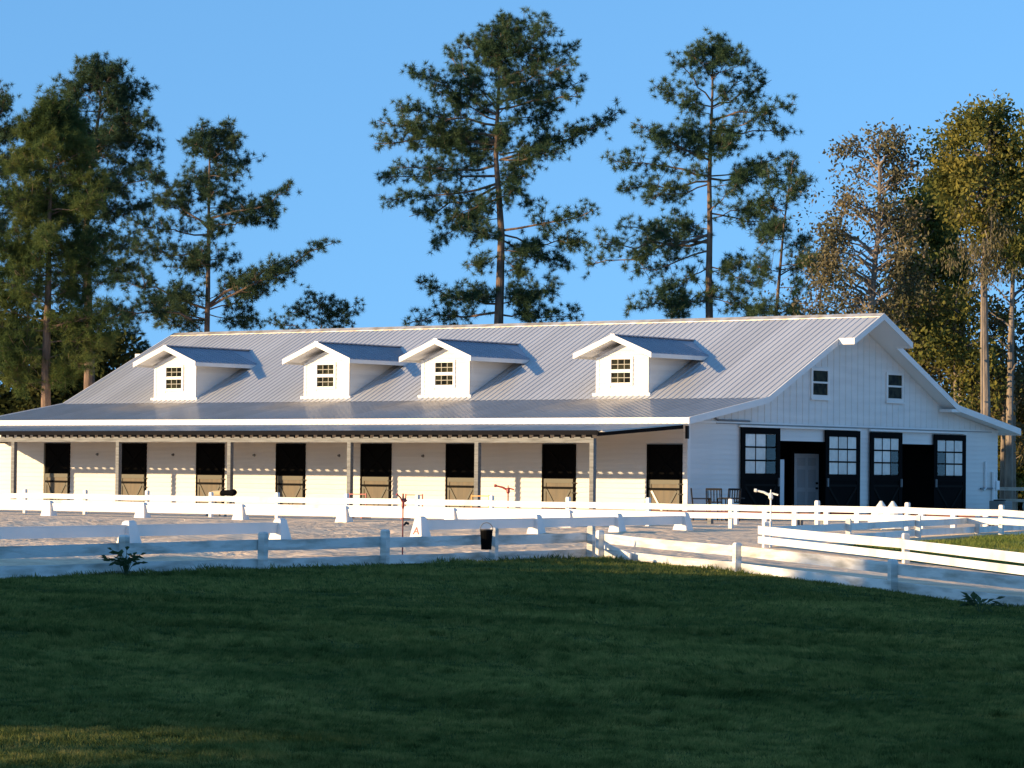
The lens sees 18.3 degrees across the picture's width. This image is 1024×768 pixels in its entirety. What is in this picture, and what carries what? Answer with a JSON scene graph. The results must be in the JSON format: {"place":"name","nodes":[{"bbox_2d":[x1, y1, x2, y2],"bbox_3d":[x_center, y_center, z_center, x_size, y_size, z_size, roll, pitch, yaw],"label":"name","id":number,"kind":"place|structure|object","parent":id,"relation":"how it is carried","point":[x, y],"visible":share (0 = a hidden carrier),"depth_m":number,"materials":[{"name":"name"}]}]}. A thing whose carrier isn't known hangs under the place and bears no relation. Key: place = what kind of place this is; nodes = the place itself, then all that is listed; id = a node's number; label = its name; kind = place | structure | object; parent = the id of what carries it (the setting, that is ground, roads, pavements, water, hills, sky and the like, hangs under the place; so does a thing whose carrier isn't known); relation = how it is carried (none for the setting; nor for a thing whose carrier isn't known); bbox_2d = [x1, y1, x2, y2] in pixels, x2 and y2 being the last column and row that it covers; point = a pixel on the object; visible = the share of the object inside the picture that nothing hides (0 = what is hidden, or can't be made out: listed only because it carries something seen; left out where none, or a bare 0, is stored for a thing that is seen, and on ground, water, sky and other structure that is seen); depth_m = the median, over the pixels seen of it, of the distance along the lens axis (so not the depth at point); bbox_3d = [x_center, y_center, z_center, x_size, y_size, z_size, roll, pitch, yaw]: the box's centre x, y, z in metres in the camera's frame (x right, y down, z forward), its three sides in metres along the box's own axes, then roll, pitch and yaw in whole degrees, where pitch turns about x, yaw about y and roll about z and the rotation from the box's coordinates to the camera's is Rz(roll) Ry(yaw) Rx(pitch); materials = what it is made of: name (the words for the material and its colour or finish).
{"place":"outdoors","nodes":[
{"label":"outdoors","id":0,"kind":"place"},
{"bbox_2d":[0,313,1020,519],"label":"horse barn","id":1,"kind":"structure","parent":0,"point":[865,410],"depth_m":102.16,"materials":[{"name":"white wood"}]},
{"bbox_2d":[43,443,70,499],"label":"stall door","id":2,"kind":"structure","parent":1,"relation":"in","point":[56,474],"depth_m":110.02,"materials":[{"name":"black paint"}]},
{"bbox_2d":[121,443,146,501],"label":"stall door","id":3,"kind":"structure","parent":1,"relation":"in","point":[134,455],"depth_m":107.68,"materials":[{"name":"black paint"}]},
{"bbox_2d":[195,443,224,503],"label":"stall door","id":4,"kind":"structure","parent":1,"relation":"in","point":[210,457],"depth_m":105.52,"materials":[{"name":"black paint"}]},
{"bbox_2d":[275,444,305,504],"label":"stall door","id":5,"kind":"structure","parent":1,"relation":"in","point":[290,476],"depth_m":103.28,"materials":[{"name":"black paint"}]},
{"bbox_2d":[360,444,391,505],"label":"stall door","id":6,"kind":"structure","parent":1,"relation":"in","point":[375,459],"depth_m":101.03,"materials":[{"name":"black paint"}]},
{"bbox_2d":[445,444,473,507],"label":"stall door","id":7,"kind":"structure","parent":1,"relation":"in","point":[459,468],"depth_m":98.91,"materials":[{"name":"black paint"}]},
{"bbox_2d":[541,444,575,508],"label":"stall door","id":8,"kind":"structure","parent":1,"relation":"in","point":[558,460],"depth_m":96.50,"materials":[{"name":"black paint"}]},
{"bbox_2d":[646,444,682,510],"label":"stall door","id":9,"kind":"structure","parent":1,"relation":"in","point":[664,461],"depth_m":94.06,"materials":[{"name":"black paint"}]},
{"bbox_2d":[740,427,780,518],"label":"sliding door","id":10,"kind":"structure","parent":1,"relation":"in","point":[760,451],"depth_m":96.45,"materials":[{"name":"black wood"}]},
{"bbox_2d":[789,451,818,512],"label":"entry door","id":11,"kind":"structure","parent":1,"relation":"in","point":[803,468],"depth_m":100.49,"materials":[{"name":"grey wood"}]},
{"bbox_2d":[810,368,830,400],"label":"window","id":12,"kind":"structure","parent":1,"relation":"in","point":[818,391],"depth_m":99.30,"materials":[{"name":"white paint"}]},
{"bbox_2d":[824,430,859,513],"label":"sliding door","id":13,"kind":"structure","parent":1,"relation":"in","point":[842,452],"depth_m":100.12,"materials":[{"name":"black wood"}]},
{"bbox_2d":[869,432,902,513],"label":"sliding door","id":14,"kind":"structure","parent":1,"relation":"in","point":[886,481],"depth_m":102.19,"materials":[{"name":"black wood"}]},
{"bbox_2d":[885,372,904,403],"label":"window","id":15,"kind":"structure","parent":1,"relation":"in","point":[892,378],"depth_m":102.80,"materials":[{"name":"white paint"}]},
{"bbox_2d":[933,434,965,515],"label":"sliding door","id":16,"kind":"structure","parent":1,"relation":"in","point":[949,457],"depth_m":105.34,"materials":[{"name":"black wood"}]},
{"bbox_2d":[0,510,1023,596],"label":"arena sand","id":17,"kind":"structure","parent":0,"point":[744,532],"depth_m":64.44,"materials":[{"name":"beige sand"}]},
{"bbox_2d":[0,502,43,509],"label":"arena board","id":18,"kind":"object","parent":17,"relation":"on","point":[21,506],"visible":1,"depth_m":90.83,"materials":[{"name":"white paint"}]},
{"bbox_2d":[40,501,56,515],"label":"arena cone","id":19,"kind":"object","parent":17,"relation":"on","point":[47,509],"visible":1,"depth_m":90.06,"materials":[{"name":"white paint"}]},
{"bbox_2d":[0,525,125,538],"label":"arena board","id":20,"kind":"object","parent":17,"relation":"on","point":[29,532],"visible":0.89,"depth_m":53.80,"materials":[{"name":"white paint"}]},
{"bbox_2d":[52,503,136,511],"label":"arena board","id":21,"kind":"object","parent":17,"relation":"on","point":[95,507],"visible":1,"depth_m":88.99,"materials":[{"name":"white paint"}]},
{"bbox_2d":[116,520,141,542],"bbox_3d":[-6.700,2.601,55.590,0.280,0.425,0.400,0,-2,28],"label":"arena cone","id":22,"kind":"object","parent":17,"relation":"on","point":[131,531],"visible":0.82,"depth_m":55.52,"materials":[{"name":"white paint"}]},
{"bbox_2d":[134,502,150,517],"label":"arena cone","id":23,"kind":"object","parent":17,"relation":"on","point":[140,512],"visible":1,"depth_m":87.77,"materials":[{"name":"white paint"}]},
{"bbox_2d":[145,505,234,513],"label":"arena board","id":24,"kind":"object","parent":17,"relation":"on","point":[188,509],"visible":1,"depth_m":86.70,"materials":[{"name":"white paint"}]},
{"bbox_2d":[137,522,277,535],"bbox_3d":[-5.537,2.639,57.775,0.052,0.202,4.680,0,-2,28],"label":"arena board","id":25,"kind":"object","parent":17,"relation":"on","point":[195,529],"visible":1,"depth_m":57.71,"materials":[{"name":"white paint"}]},
{"bbox_2d":[206,489,236,516],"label":"bench","id":26,"kind":"object","parent":17,"relation":"on","point":[232,492],"visible":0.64,"depth_m":92.01,"materials":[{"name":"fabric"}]},
{"bbox_2d":[232,504,248,519],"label":"arena cone","id":27,"kind":"object","parent":17,"relation":"on","point":[239,514],"visible":0.96,"depth_m":85.48,"materials":[{"name":"white paint"}]},
{"bbox_2d":[269,518,290,538],"bbox_3d":[-4.375,2.748,59.958,0.280,0.425,0.400,0,-2,28],"label":"arena cone","id":28,"kind":"object","parent":17,"relation":"on","point":[283,532],"visible":0.82,"depth_m":59.85,"materials":[{"name":"white paint"}]},
{"bbox_2d":[244,507,338,516],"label":"arena board","id":29,"kind":"object","parent":17,"relation":"on","point":[289,511],"visible":1,"depth_m":84.41,"materials":[{"name":"white paint"}]},
{"bbox_2d":[335,506,352,521],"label":"arena cone","id":30,"kind":"object","parent":17,"relation":"on","point":[342,514],"visible":1,"depth_m":83.20,"materials":[{"name":"white paint"}]},
{"bbox_2d":[349,493,370,517],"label":"jump","id":31,"kind":"object","parent":17,"relation":"on","point":[365,494],"visible":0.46,"depth_m":90.80,"materials":[{"name":"beige paint"}]},
{"bbox_2d":[347,509,445,518],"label":"arena board","id":32,"kind":"object","parent":17,"relation":"on","point":[392,513],"visible":1,"depth_m":82.20,"materials":[{"name":"white paint"}]},
{"bbox_2d":[400,494,426,518],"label":"jump","id":33,"kind":"object","parent":17,"relation":"on","point":[412,495],"visible":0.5,"depth_m":89.69,"materials":[{"name":"beige paint"}]},
{"bbox_2d":[410,516,430,536],"bbox_3d":[-1.863,2.907,64.679,0.280,0.425,0.400,0,-2,28],"label":"arena cone","id":34,"kind":"object","parent":17,"relation":"on","point":[420,527],"visible":0.96,"depth_m":64.57,"materials":[{"name":"white paint"}]},
{"bbox_2d":[444,508,457,519],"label":"arena cone","id":35,"kind":"object","parent":17,"relation":"on","point":[450,514],"visible":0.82,"depth_m":80.96,"materials":[{"name":"white paint"}]},
{"bbox_2d":[471,495,489,507],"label":"jump","id":36,"kind":"object","parent":17,"relation":"on","point":[480,496],"visible":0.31,"depth_m":88.15,"materials":[{"name":"beige paint"}]},
{"bbox_2d":[427,518,534,529],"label":"arena board","id":37,"kind":"object","parent":17,"relation":"on","point":[478,523],"visible":0.96,"depth_m":66.85,"materials":[{"name":"white paint"}]},
{"bbox_2d":[456,511,561,518],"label":"arena board","id":38,"kind":"object","parent":17,"relation":"on","point":[481,515],"visible":0.82,"depth_m":80.06,"materials":[{"name":"white paint"}]},
{"bbox_2d":[0,489,1023,534],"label":"rail fence","id":39,"kind":"object","parent":17,"relation":"on","point":[1001,521],"visible":0.86,"depth_m":82.27,"materials":[{"name":"paint"}]},
{"bbox_2d":[527,515,545,533],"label":"arena cone","id":40,"kind":"object","parent":17,"relation":"on","point":[539,528],"visible":0.89,"depth_m":69.06,"materials":[{"name":"white paint"}]},
{"bbox_2d":[561,510,572,517],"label":"arena cone","id":41,"kind":"object","parent":17,"relation":"on","point":[566,514],"visible":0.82,"depth_m":78.68,"materials":[{"name":"white paint"}]},
{"bbox_2d":[542,517,615,526],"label":"arena board","id":42,"kind":"object","parent":17,"relation":"on","point":[578,521],"visible":1,"depth_m":70.97,"materials":[{"name":"white paint"}]},
{"bbox_2d":[608,513,625,531],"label":"arena cone","id":43,"kind":"object","parent":17,"relation":"on","point":[619,526],"visible":0.89,"depth_m":72.59,"materials":[{"name":"white paint"}]},
{"bbox_2d":[571,513,676,517],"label":"arena board","id":44,"kind":"object","parent":17,"relation":"on","point":[573,515],"visible":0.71,"depth_m":78.03,"materials":[{"name":"white paint"}]},
{"bbox_2d":[623,516,682,525],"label":"arena board","id":45,"kind":"object","parent":17,"relation":"on","point":[652,520],"visible":1,"depth_m":74.36,"materials":[{"name":"white paint"}]},
{"bbox_2d":[673,512,686,529],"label":"arena cone","id":46,"kind":"object","parent":17,"relation":"on","point":[675,525],"visible":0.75,"depth_m":76.52,"materials":[{"name":"white paint"}]},
{"bbox_2d":[676,512,692,530],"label":"arena cone","id":47,"kind":"object","parent":17,"relation":"on","point":[686,525],"visible":0.93,"depth_m":75.81,"materials":[{"name":"white paint"}]},
{"bbox_2d":[690,488,709,520],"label":"patio chair","id":48,"kind":"object","parent":17,"relation":"on","point":[692,498],"visible":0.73,"depth_m":92.62,"materials":[{"name":"black metal"}]},
{"bbox_2d":[706,488,725,520],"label":"patio chair","id":49,"kind":"object","parent":17,"relation":"on","point":[713,489],"visible":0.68,"depth_m":93.11,"materials":[{"name":"brown wood"}]},
{"bbox_2d":[717,488,741,519],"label":"patio chair","id":50,"kind":"object","parent":17,"relation":"on","point":[737,489],"visible":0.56,"depth_m":93.68,"materials":[{"name":"brown wood"}]},
{"bbox_2d":[470,507,997,528],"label":"timber edging","id":51,"kind":"object","parent":17,"relation":"on","point":[736,522],"visible":0.17,"depth_m":84.76,"materials":[{"name":"white paint"}]},
{"bbox_2d":[754,489,777,520],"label":"sprinkler","id":52,"kind":"object","parent":17,"relation":"on","point":[770,495],"visible":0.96,"depth_m":73.94,"materials":[{"name":"white metal"}]},
{"bbox_2d":[746,149,830,316],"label":"pine tree","id":53,"kind":"object","parent":17,"relation":"on","point":[775,227],"visible":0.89,"depth_m":121.03,"materials":[{"name":"green plant"}]},
{"bbox_2d":[751,206,891,314],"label":"bare tree","id":54,"kind":"object","parent":17,"relation":"on","point":[821,292],"visible":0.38,"depth_m":122.06,"materials":[{"name":"brown plant"}]},
{"bbox_2d":[783,117,944,338],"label":"deciduous tree","id":55,"kind":"object","parent":17,"relation":"on","point":[901,257],"visible":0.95,"depth_m":118.07,"materials":[{"name":"grey plant"}]},
{"bbox_2d":[868,501,885,521],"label":"marker cone","id":56,"kind":"object","parent":17,"relation":"on","point":[880,504],"visible":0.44,"depth_m":80.34,"materials":[{"name":"beige plastic"}]},
{"bbox_2d":[758,522,1023,574],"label":"rail fence","id":57,"kind":"object","parent":17,"relation":"on","point":[905,544],"visible":0.94,"depth_m":53.23,"materials":[{"name":"paint"}]},
{"bbox_2d":[880,501,903,529],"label":"marker cone","id":58,"kind":"object","parent":17,"relation":"on","point":[892,504],"visible":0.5,"depth_m":79.72,"materials":[{"name":"beige plastic"}]},
{"bbox_2d":[766,515,1023,547],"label":"rail fence","id":59,"kind":"object","parent":17,"relation":"on","point":[847,526],"visible":0.69,"depth_m":69.46,"materials":[{"name":"paint"}]},
{"bbox_2d":[867,176,988,367],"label":"deciduous tree","id":60,"kind":"object","parent":17,"relation":"on","point":[930,222],"visible":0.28,"depth_m":123.92,"materials":[{"name":"plant"}]},
{"bbox_2d":[832,274,1023,398],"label":"tree","id":61,"kind":"object","parent":17,"relation":"on","point":[929,368],"visible":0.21,"depth_m":120.42,"materials":[{"name":"green plant"}]},
{"bbox_2d":[897,126,984,386],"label":"deciduous tree","id":62,"kind":"object","parent":17,"relation":"on","point":[929,183],"visible":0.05,"depth_m":128.19,"materials":[{"name":"green plant"}]},
{"bbox_2d":[871,270,1023,421],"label":"tree","id":63,"kind":"object","parent":17,"relation":"on","point":[940,339],"visible":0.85,"depth_m":118.58,"materials":[{"name":"green plant"}]},
{"bbox_2d":[911,89,1023,416],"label":"deciduous tree","id":64,"kind":"object","parent":17,"relation":"on","point":[958,177],"visible":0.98,"depth_m":116.86,"materials":[{"name":"green plant"}]},
{"bbox_2d":[926,284,1023,498],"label":"tree","id":65,"kind":"object","parent":17,"relation":"on","point":[1019,385],"visible":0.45,"depth_m":120.77,"materials":[{"name":"green plant"}]},
{"bbox_2d":[958,229,993,406],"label":"bare tree","id":66,"kind":"object","parent":17,"relation":"on","point":[966,234],"visible":0.11,"depth_m":125.17,"materials":[{"name":"brown plant"}]},
{"bbox_2d":[931,198,1023,413],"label":"deciduous tree","id":67,"kind":"object","parent":17,"relation":"on","point":[982,275],"visible":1,"depth_m":116.37,"materials":[{"name":"green plant"}]},
{"bbox_2d":[951,166,1023,510],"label":"deciduous tree","id":68,"kind":"object","parent":17,"relation":"on","point":[1021,219],"visible":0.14,"depth_m":119.90,"materials":[{"name":"green plant"}]},
{"bbox_2d":[988,257,1023,509],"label":"bare tree","id":69,"kind":"object","parent":17,"relation":"on","point":[1009,439],"visible":0.81,"depth_m":117.98,"materials":[{"name":"brown plant"}]},
{"bbox_2d":[0,552,1023,767],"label":"lawn","id":70,"kind":"structure","parent":0,"point":[575,638],"depth_m":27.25,"materials":[{"name":"plant"}]},
{"bbox_2d":[101,546,147,574],"bbox_3d":[-4.801,2.198,39.264,0.604,0.398,0.353,1,-2,0],"label":"weed","id":71,"kind":"object","parent":70,"relation":"on","point":[123,562],"visible":0.9,"depth_m":39.23,"materials":[{"name":"green plant"}]},
{"bbox_2d":[0,526,594,577],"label":"rail fence","id":72,"kind":"object","parent":70,"relation":"on","point":[263,544],"visible":0.77,"depth_m":42.72,"materials":[{"name":"paint"}]},
{"bbox_2d":[480,522,492,549],"bbox_3d":[-0.380,2.255,47.155,0.206,0.407,0.200,1,-2,0],"label":"bucket","id":73,"kind":"object","parent":72,"relation":"hanging from","point":[486,538],"visible":1,"depth_m":47.08,"materials":[{"name":"black paint"}]},
{"bbox_2d":[604,543,630,558],"bbox_3d":[1.634,2.609,49.746,0.030,0.223,1.652,1,-2,-13],"label":"loose board","id":74,"kind":"object","parent":70,"relation":"on","point":[625,554],"visible":0.64,"depth_m":49.50,"materials":[{"name":"paint"}]},
{"bbox_2d":[595,530,1023,604],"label":"rail fence","id":75,"kind":"object","parent":70,"relation":"on","point":[893,569],"visible":0.83,"depth_m":43.90,"materials":[{"name":"paint"}]},
{"bbox_2d":[959,591,1005,613],"bbox_3d":[5.543,2.583,37.428,0.586,0.291,0.272,1,-2,0],"label":"weed","id":76,"kind":"object","parent":70,"relation":"on","point":[972,600],"visible":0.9,"depth_m":37.43,"materials":[{"name":"green plant"}]},
{"bbox_2d":[0,0,1023,396],"label":"sky","id":77,"kind":"structure","parent":0,"point":[306,80],"materials":[{"name":"blue"}]},
{"bbox_2d":[821,534,1023,575],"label":"pen turf","id":78,"kind":"structure","parent":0,"point":[967,537],"depth_m":54.30,"materials":[{"name":"green plant"}]},
{"bbox_2d":[845,531,1023,565],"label":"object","id":79,"kind":"structure","parent":0,"point":[991,541],"depth_m":61.75,"materials":[{"name":"green plant"}]},
{"bbox_2d":[962,346,1023,510],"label":"golden bush","id":80,"kind":"object","parent":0,"point":[1019,472],"visible":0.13,"depth_m":123.33,"materials":[{"name":"yellow plant"}]},
{"bbox_2d":[989,500,1011,509],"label":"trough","id":81,"kind":"object","parent":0,"point":[994,504],"visible":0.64,"depth_m":105.94,"materials":[{"name":"metal"}]},
{"bbox_3d":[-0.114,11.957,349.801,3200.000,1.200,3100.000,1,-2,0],"label":"ground","id":82,"kind":"structure","parent":0,"visible":0},
{"bbox_2d":[0,77,32,310],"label":"pine tree","id":83,"kind":"object","parent":82,"relation":"on","point":[7,128],"visible":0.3,"depth_m":134.20,"materials":[{"name":"green plant"}]},
{"bbox_2d":[0,298,94,415],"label":"dark shrub","id":84,"kind":"object","parent":82,"relation":"on","point":[5,396],"visible":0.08,"depth_m":137.27,"materials":[{"name":"green plant"}]},
{"bbox_2d":[0,76,123,406],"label":"pine tree","id":85,"kind":"object","parent":82,"relation":"on","point":[49,130],"visible":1,"depth_m":118.84,"materials":[{"name":"green plant"}]},
{"bbox_2d":[0,305,145,413],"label":"dark shrub","id":86,"kind":"object","parent":82,"relation":"on","point":[121,356],"visible":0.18,"depth_m":135.11,"materials":[{"name":"green plant"}]},
{"bbox_2d":[35,51,168,388],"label":"pine tree","id":87,"kind":"object","parent":82,"relation":"on","point":[94,75],"visible":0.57,"depth_m":132.19,"materials":[{"name":"green plant"}]},
{"bbox_2d":[103,317,151,371],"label":"pine tree","id":88,"kind":"object","parent":82,"relation":"on","point":[134,331],"visible":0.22,"depth_m":138.34,"materials":[{"name":"green plant"}]},
{"bbox_2d":[95,116,342,332],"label":"pine tree","id":89,"kind":"object","parent":82,"relation":"on","point":[209,144],"visible":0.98,"depth_m":127.88,"materials":[{"name":"green plant"}]},
{"bbox_2d":[262,283,365,329],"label":"pine tree","id":90,"kind":"object","parent":82,"relation":"on","point":[329,312],"visible":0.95,"depth_m":139.81,"materials":[{"name":"green plant"}]},
{"bbox_2d":[396,493,408,554],"bbox_3d":[-1.647,2.243,47.701,0.229,1.202,0.049,2,-2,-34],"label":"sprinkler","id":91,"kind":"object","parent":82,"relation":"on","point":[403,500],"visible":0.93,"depth_m":47.70,"materials":[{"name":"red paint"}]},
{"bbox_2d":[368,5,626,325],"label":"pine tree","id":92,"kind":"object","parent":82,"relation":"on","point":[464,137],"visible":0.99,"depth_m":130.06,"materials":[{"name":"green plant"}]},
{"bbox_2d":[494,484,513,507],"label":"sprinkler","id":93,"kind":"object","parent":82,"relation":"on","point":[506,489],"visible":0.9,"depth_m":87.93,"materials":[{"name":"red paint"}]},
{"bbox_2d":[580,25,804,318],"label":"pine tree","id":94,"kind":"object","parent":82,"relation":"on","point":[678,302],"visible":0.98,"depth_m":122.97,"materials":[{"name":"green plant"}]},
{"bbox_2d":[947,378,1023,510],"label":"dark shrub","id":95,"kind":"object","parent":82,"relation":"on","point":[1020,504],"visible":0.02,"depth_m":128.88,"materials":[{"name":"green plant"}]},
{"bbox_2d":[997,487,1023,501],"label":"paddock fence","id":96,"kind":"object","parent":82,"relation":"on","point":[1014,489],"visible":0.31,"depth_m":112.12,"materials":[{"name":"wood"}]}
]}

